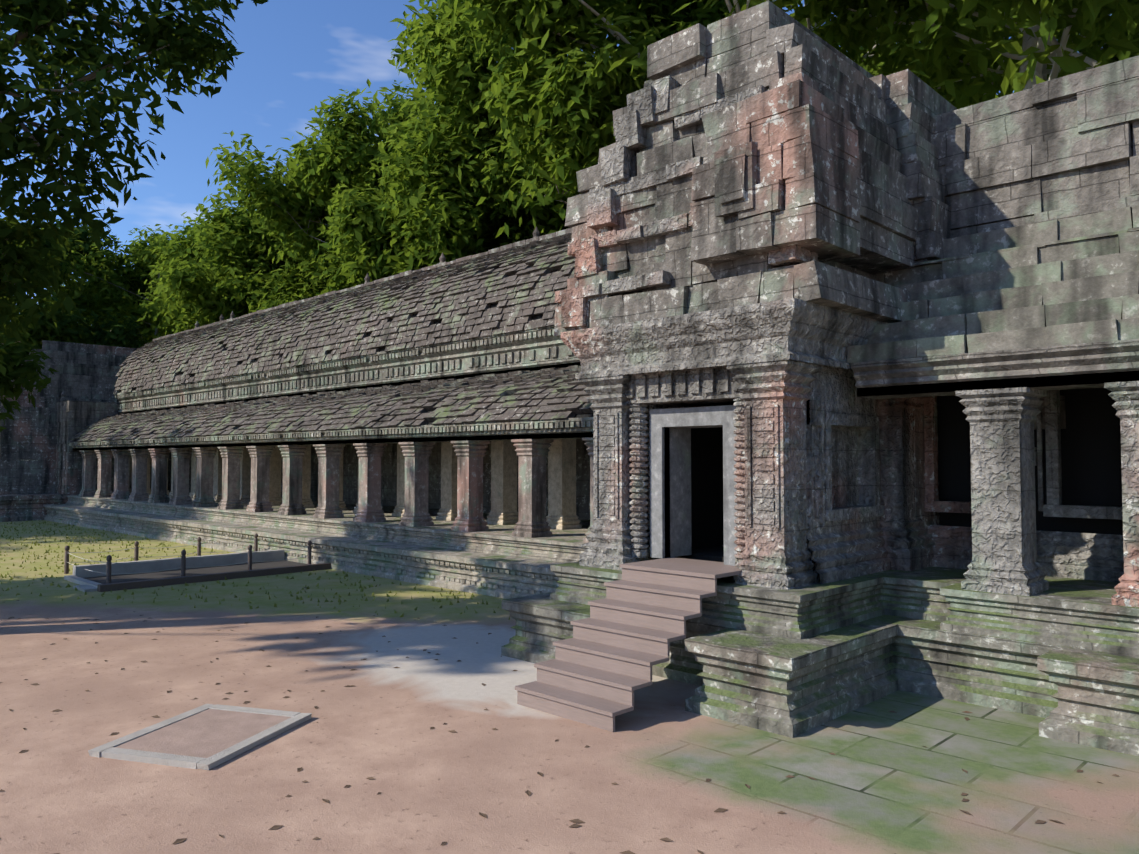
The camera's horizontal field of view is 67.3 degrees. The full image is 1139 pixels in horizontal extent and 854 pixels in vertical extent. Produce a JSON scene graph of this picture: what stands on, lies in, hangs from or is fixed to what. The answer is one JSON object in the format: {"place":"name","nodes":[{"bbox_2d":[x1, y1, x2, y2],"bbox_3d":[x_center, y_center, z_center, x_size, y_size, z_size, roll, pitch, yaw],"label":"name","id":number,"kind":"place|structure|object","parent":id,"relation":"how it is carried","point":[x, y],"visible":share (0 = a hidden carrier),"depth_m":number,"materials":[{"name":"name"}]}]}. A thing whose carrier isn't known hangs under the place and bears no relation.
{"place":"outdoors","nodes":[
{"label":"outdoors","id":0,"kind":"place"},
{"bbox_2d":[67,540,307,573],"bbox_3d":[-10.687,3.631,24.206,3.416,0.336,5.408,-2,-3,44],"label":"fence rope","id":1,"kind":"object","parent":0,"point":[176,558],"visible":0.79,"depth_m":23.74,"materials":[{"name":"fabric"}]},
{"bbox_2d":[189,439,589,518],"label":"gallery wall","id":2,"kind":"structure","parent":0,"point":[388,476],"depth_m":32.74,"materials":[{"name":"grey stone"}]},
{"bbox_2d":[0,0,1111,302],"label":"sky","id":3,"kind":"structure","parent":0,"point":[298,54],"materials":[{"name":"blue"}]},
{"bbox_2d":[0,520,1138,853],"bbox_3d":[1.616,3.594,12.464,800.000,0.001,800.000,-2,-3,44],"label":"ground","id":4,"kind":"structure","parent":0,"point":[884,782],"depth_m":9.01,"materials":[{"name":"brown soil"}]},
{"bbox_2d":[0,215,156,366],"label":"tree","id":5,"kind":"object","parent":4,"relation":"on","point":[71,328],"depth_m":56.96,"materials":[{"name":"green plant"}]},
{"bbox_2d":[0,214,157,334],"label":"tree","id":6,"kind":"object","parent":4,"relation":"on","point":[84,235],"depth_m":63.76,"materials":[{"name":"green plant"}]},
{"bbox_2d":[0,340,171,521],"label":"wall","id":7,"kind":"structure","parent":4,"relation":"on","point":[41,462],"depth_m":46.56,"materials":[{"name":"stone"}]},
{"bbox_2d":[9,234,168,338],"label":"tree","id":8,"kind":"object","parent":4,"relation":"on","point":[111,262],"depth_m":62.98,"materials":[{"name":"green plant"}]},
{"bbox_2d":[40,212,219,345],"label":"tree","id":9,"kind":"object","parent":4,"relation":"on","point":[174,251],"depth_m":58.55,"materials":[{"name":"green plant"}]},
{"bbox_2d":[0,0,267,431],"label":"tree","id":10,"kind":"object","parent":4,"relation":"on","point":[198,49],"depth_m":15.29,"materials":[{"name":"green plant"}]},
{"bbox_2d":[117,224,181,323],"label":"tree","id":11,"kind":"object","parent":4,"relation":"on","point":[138,253],"depth_m":63.83,"materials":[{"name":"green plant"}]},
{"bbox_2d":[134,282,196,338],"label":"tree","id":12,"kind":"object","parent":4,"relation":"on","point":[152,312],"visible":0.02,"depth_m":58.39,"materials":[{"name":"green plant"}]},
{"bbox_2d":[64,549,283,591],"bbox_3d":[-10.197,3.848,23.374,2.750,0.340,6.300,-2,-3,44],"label":"drain channel","id":13,"kind":"object","parent":4,"relation":"on","point":[80,574],"visible":0.69,"depth_m":23.73,"materials":[{"name":"concrete"}]},
{"bbox_2d":[64,533,311,583],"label":"fence posts","id":14,"kind":"object","parent":4,"relation":"on","point":[136,556],"visible":0.98,"depth_m":23.60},
{"bbox_2d":[165,315,213,334],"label":"tree","id":15,"kind":"object","parent":4,"relation":"on","point":[187,323],"depth_m":56.86,"materials":[{"name":"green plant"}]},
{"bbox_2d":[84,560,306,583],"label":"drain trench floor","id":16,"kind":"structure","parent":4,"relation":"on","point":[177,573],"depth_m":23.69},
{"bbox_2d":[88,704,311,769],"bbox_3d":[-4.079,3.453,9.643,1.515,0.067,1.815,-1,-2,16],"label":"manhole frame","id":17,"kind":"object","parent":4,"relation":"on","point":[109,750],"visible":0.9,"depth_m":9.15,"materials":[{"name":"grey concrete"}]},
{"bbox_2d":[115,709,290,757],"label":"slab","id":18,"kind":"structure","parent":17,"relation":"in","point":[207,733],"depth_m":9.58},
{"bbox_2d":[97,563,330,591],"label":"drain curb","id":19,"kind":"structure","parent":4,"relation":"on","point":[193,579],"depth_m":22.00,"materials":[{"name":"grey concrete"}]},
{"bbox_2d":[153,208,297,323],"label":"tree","id":20,"kind":"object","parent":4,"relation":"on","point":[186,279],"depth_m":47.72,"materials":[{"name":"green plant"}]},
{"bbox_2d":[138,178,326,326],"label":"tree","id":21,"kind":"object","parent":4,"relation":"on","point":[226,216],"visible":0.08,"depth_m":48.67,"materials":[{"name":"green plant"}]},
{"bbox_2d":[186,216,320,324],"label":"tree","id":22,"kind":"object","parent":4,"relation":"on","point":[245,289],"visible":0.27,"depth_m":47.64,"materials":[{"name":"green plant"}]},
{"bbox_2d":[0,521,509,619],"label":"grass tufts","id":23,"kind":"object","parent":4,"relation":"on","point":[223,584],"visible":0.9,"depth_m":23.58,"materials":[{"name":"green plant"}]},
{"bbox_2d":[252,248,337,298],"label":"tree","id":24,"kind":"object","parent":4,"relation":"on","point":[302,268],"visible":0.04,"depth_m":46.72,"materials":[{"name":"green plant"}]},
{"bbox_2d":[262,216,329,287],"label":"tree","id":25,"kind":"object","parent":4,"relation":"on","point":[286,249],"depth_m":47.50,"materials":[{"name":"green plant"}]},
{"bbox_2d":[43,494,589,598],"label":"stone plinth","id":26,"kind":"structure","parent":4,"relation":"on","point":[496,560],"depth_m":24.33,"materials":[{"name":"stone"}]},
{"bbox_2d":[79,437,593,542],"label":"pillars","id":27,"kind":"structure","parent":26,"relation":"on","point":[532,454],"depth_m":27.57,"materials":[{"name":"grey stone"}]},
{"bbox_2d":[69,325,592,450],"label":"cornice","id":28,"kind":"structure","parent":27,"relation":"on","point":[536,349],"depth_m":27.94,"materials":[{"name":"grey stone"}]},
{"bbox_2d":[128,439,581,529],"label":"gallery wall","id":29,"kind":"structure","parent":26,"relation":"on","point":[562,515],"depth_m":26.44,"materials":[{"name":"grey stone"}]},
{"bbox_2d":[117,269,592,424],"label":"roof holes","id":30,"kind":"object","parent":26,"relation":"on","point":[537,316],"depth_m":25.35,"materials":[{"name":"black"}]},
{"bbox_2d":[69,233,592,442],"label":"gallery roof tiles","id":31,"kind":"object","parent":30,"relation":"on","point":[520,285],"visible":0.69,"depth_m":28.50,"materials":[{"name":"grey stone"}]},
{"bbox_2d":[153,226,571,340],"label":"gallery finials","id":32,"kind":"object","parent":30,"relation":"on","point":[536,237],"visible":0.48,"depth_m":31.55,"materials":[{"name":"grey stone"}]},
{"bbox_2d":[205,81,545,278],"bbox_3d":[-8.279,-6.965,41.952,19.308,23.458,15.071,-2,-3,44],"label":"tree","id":33,"kind":"object","parent":4,"relation":"on","point":[454,221],"depth_m":35.96,"materials":[{"name":"green plant"}]},
{"bbox_2d":[285,128,473,253],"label":"tree","id":34,"kind":"object","parent":4,"relation":"on","point":[307,168],"visible":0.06,"depth_m":40.79,"materials":[{"name":"green plant"}]},
{"bbox_2d":[264,201,500,296],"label":"tree","id":35,"kind":"object","parent":4,"relation":"on","point":[327,249],"visible":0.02,"depth_m":41.36,"materials":[{"name":"green plant"}]},
{"bbox_2d":[304,127,484,294],"bbox_3d":[-4.341,-4.966,43.941,15.377,19.651,19.180,-2,-3,44],"label":"tree","id":36,"kind":"object","parent":4,"relation":"on","point":[355,226],"depth_m":37.42,"materials":[{"name":"green plant"}]},
{"bbox_2d":[305,59,566,244],"bbox_3d":[-2.193,-6.606,42.619,13.790,22.821,20.078,-2,-3,44],"label":"tree","id":37,"kind":"object","parent":4,"relation":"on","point":[348,127],"depth_m":39.37,"materials":[{"name":"green plant"}]},
{"bbox_2d":[314,188,567,292],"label":"tree","id":38,"kind":"object","parent":4,"relation":"on","point":[328,281],"depth_m":41.46,"materials":[{"name":"green plant"}]},
{"bbox_2d":[366,80,566,227],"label":"tree","id":39,"kind":"object","parent":4,"relation":"on","point":[396,100],"depth_m":42.55,"materials":[{"name":"green plant"}]},
{"bbox_2d":[368,82,565,241],"bbox_3d":[0.767,-5.128,39.492,17.222,19.588,15.107,-1,-2,16],"label":"tree","id":40,"kind":"object","parent":4,"relation":"on","point":[390,177],"depth_m":35.87,"materials":[{"name":"green plant"}]},
{"bbox_2d":[412,71,630,242],"bbox_3d":[0.229,-7.366,41.641,12.925,24.263,14.246,-47,-47,87],"label":"tree","id":41,"kind":"object","parent":4,"relation":"on","point":[492,220],"depth_m":38.47,"materials":[{"name":"green plant"}]},
{"bbox_2d":[443,0,665,240],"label":"tree","id":42,"kind":"object","parent":4,"relation":"on","point":[557,96],"depth_m":27.42,"materials":[{"name":"green plant"}]},
{"bbox_2d":[0,587,1118,853],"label":"leaf litter","id":43,"kind":"object","parent":4,"relation":"on","point":[574,821],"visible":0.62,"depth_m":8.39,"materials":[{"name":"brown plant"}]},
{"bbox_2d":[387,0,746,254],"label":"tree","id":44,"kind":"object","parent":4,"relation":"on","point":[445,66],"depth_m":34.39,"materials":[{"name":"green plant"}]},
{"bbox_2d":[515,557,741,731],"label":"wooden stairs","id":45,"kind":"structure","parent":4,"relation":"on","point":[596,672],"depth_m":11.04,"materials":[{"name":"brown wood"}]},
{"bbox_2d":[429,0,1102,108],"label":"tree","id":46,"kind":"object","parent":4,"relation":"on","point":[534,22],"depth_m":27.02,"materials":[{"name":"green plant"}]},
{"bbox_2d":[501,562,1138,755],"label":"stone plinth","id":47,"kind":"structure","parent":4,"relation":"on","point":[1060,655],"depth_m":10.79,"materials":[{"name":"grey stone"}]},
{"bbox_2d":[629,398,744,567],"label":"colonettes","id":48,"kind":"object","parent":47,"relation":"on","point":[638,477],"visible":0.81,"depth_m":13.28,"materials":[{"name":"grey stone"}]},
{"bbox_2d":[579,360,933,589],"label":"pilasters","id":49,"kind":"object","parent":47,"relation":"on","point":[772,555],"visible":0.62,"depth_m":13.18,"materials":[{"name":"grey stone"}]},
{"bbox_2d":[561,298,886,405],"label":"lintel","id":50,"kind":"structure","parent":49,"relation":"on","point":[684,359],"depth_m":12.25,"materials":[{"name":"grey stone"}]},
{"bbox_2d":[554,0,956,336],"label":"stone tower","id":51,"kind":"structure","parent":50,"relation":"on","point":[825,151],"depth_m":12.47,"materials":[{"name":"grey stone"}]},
{"bbox_2d":[555,75,817,327],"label":"stone blocks","id":52,"kind":"structure","parent":51,"relation":"attached to","point":[648,102],"depth_m":13.49,"materials":[{"name":"stone"}]},
{"bbox_2d":[914,55,1138,534],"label":"wing walls","id":53,"kind":"structure","parent":47,"relation":"on","point":[1064,147],"depth_m":13.05,"materials":[{"name":"grey stone"}]},
{"bbox_2d":[924,388,1123,581],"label":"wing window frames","id":54,"kind":"structure","parent":53,"relation":"in","point":[1090,556],"depth_m":12.57,"materials":[{"name":"grey stone"}]},
{"bbox_2d":[955,381,1138,606],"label":"pillars","id":55,"kind":"structure","parent":47,"relation":"on","point":[1001,421],"depth_m":10.94,"materials":[{"name":"grey stone"}]},
{"bbox_2d":[851,339,1138,398],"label":"wing entablature","id":56,"kind":"structure","parent":55,"relation":"on","point":[1083,365],"depth_m":10.92,"materials":[{"name":"grey stone"}]},
{"bbox_2d":[847,205,1138,362],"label":"wing roof","id":57,"kind":"structure","parent":56,"relation":"on","point":[1072,280],"depth_m":11.78,"materials":[{"name":"grey stone"}]},
{"bbox_2d":[702,0,1058,107],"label":"tree","id":58,"kind":"object","parent":4,"relation":"on","point":[708,22],"depth_m":29.29,"materials":[{"name":"green plant"}]},
{"bbox_2d":[726,0,1138,103],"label":"tree","id":59,"kind":"object","parent":4,"relation":"on","point":[857,57],"depth_m":25.91,"materials":[{"name":"green plant"}]},
{"bbox_2d":[782,0,1138,108],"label":"tree","id":60,"kind":"object","parent":4,"relation":"on","point":[945,42],"depth_m":22.16,"materials":[{"name":"green plant"}]},
{"bbox_2d":[924,0,1138,97],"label":"tree","id":61,"kind":"object","parent":4,"relation":"on","point":[1029,14],"depth_m":17.51,"materials":[{"name":"green plant"}]},
{"bbox_2d":[1015,0,1138,68],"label":"tree","id":62,"kind":"object","parent":4,"relation":"on","point":[1132,30],"visible":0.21,"depth_m":20.93,"materials":[{"name":"green plant"}]},
{"bbox_2d":[676,402,734,561],"bbox_3d":[4.471,0.523,15.851,2.720,3.600,6.540,-2,-3,44],"label":"doorway","id":63,"kind":"structure","parent":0,"point":[707,537],"depth_m":14.89,"materials":[{"name":"black"}]},
{"bbox_2d":[646,369,890,583],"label":"gopura porch walls","id":64,"kind":"structure","parent":0,"point":[847,541],"depth_m":12.87,"materials":[{"name":"grey stone"}]},
{"bbox_2d":[650,405,737,565],"bbox_3d":[2.088,0.864,13.054,1.600,2.300,0.750,-2,-3,44],"label":"door frame","id":65,"kind":"object","parent":64,"relation":"in","point":[670,482],"visible":0.73,"depth_m":13.24,"materials":[{"name":"grey stone"}]},
{"bbox_2d":[595,400,1043,529],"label":"carved reliefs","id":66,"kind":"object","parent":64,"relation":"attached to","point":[815,416],"visible":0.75,"depth_m":11.85,"materials":[{"name":"stone"}]},
{"bbox_2d":[938,388,1122,534],"bbox_3d":[10.607,-0.148,11.724,9.900,4.580,2.700,-2,-3,44],"label":"wing interior","id":67,"kind":"object","parent":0,"point":[1091,454],"visible":0.2,"depth_m":12.80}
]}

